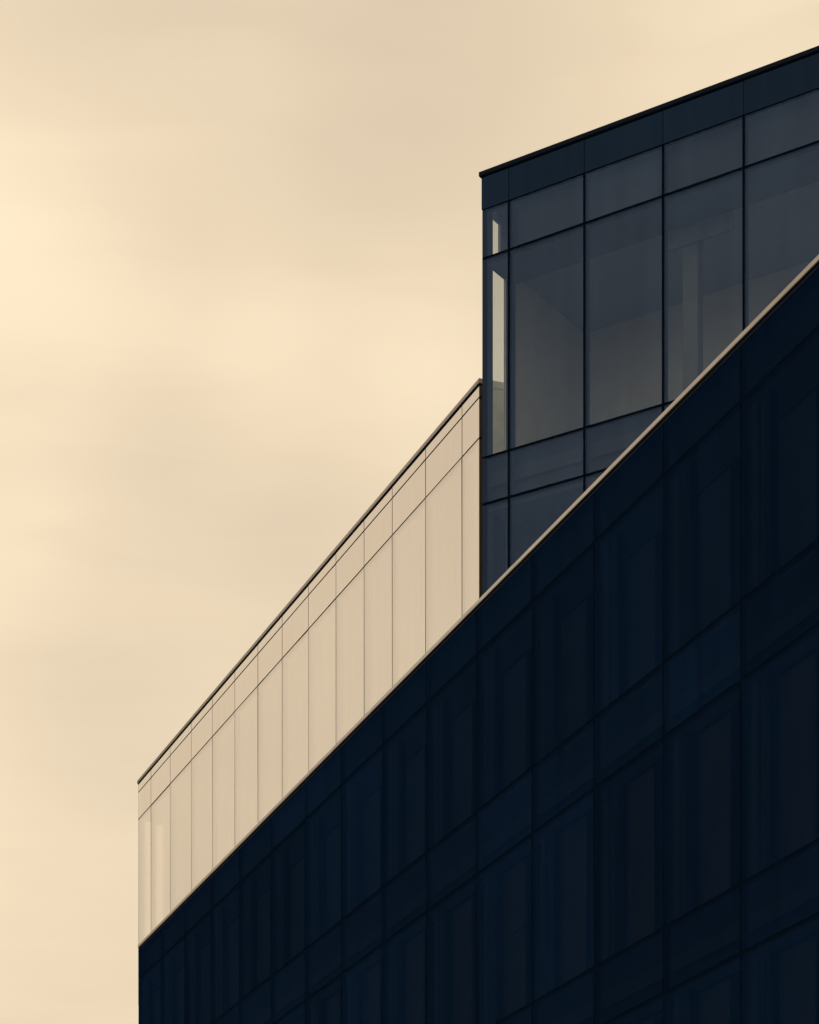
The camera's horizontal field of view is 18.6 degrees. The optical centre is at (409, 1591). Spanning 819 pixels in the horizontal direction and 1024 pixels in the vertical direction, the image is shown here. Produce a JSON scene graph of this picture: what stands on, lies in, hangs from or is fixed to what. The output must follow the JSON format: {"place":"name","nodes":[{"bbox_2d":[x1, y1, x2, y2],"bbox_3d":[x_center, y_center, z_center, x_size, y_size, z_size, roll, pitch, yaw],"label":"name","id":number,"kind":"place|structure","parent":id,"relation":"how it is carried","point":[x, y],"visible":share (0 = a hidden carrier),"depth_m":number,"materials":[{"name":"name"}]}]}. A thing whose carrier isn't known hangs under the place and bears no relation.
{"place":"outdoors","nodes":[
{"label":"outdoors","id":0,"kind":"place"},
{"bbox_2d":[137,378,503,979],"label":"pale glass building","id":1,"kind":"structure","parent":0,"point":[385,598],"depth_m":52.59,"materials":[{"name":"glass"}]},
{"bbox_2d":[0,0,818,1023],"label":"sky","id":2,"kind":"structure","parent":0,"point":[241,240],"materials":[{"name":"beige"}]},
{"bbox_2d":[479,46,818,594],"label":"glass tower","id":3,"kind":"structure","parent":0,"point":[649,266],"depth_m":42.52,"materials":[{"name":"glass"},{"name":"dark metal"},{"name":"concrete"}]},
{"bbox_3d":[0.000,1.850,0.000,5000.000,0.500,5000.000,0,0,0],"label":"ground","id":4,"kind":"structure","parent":0,"visible":0},
{"bbox_2d":[138,254,818,1023],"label":"dark glass building","id":5,"kind":"structure","parent":4,"relation":"on","point":[564,768],"depth_m":37.65,"materials":[{"name":"glass"}]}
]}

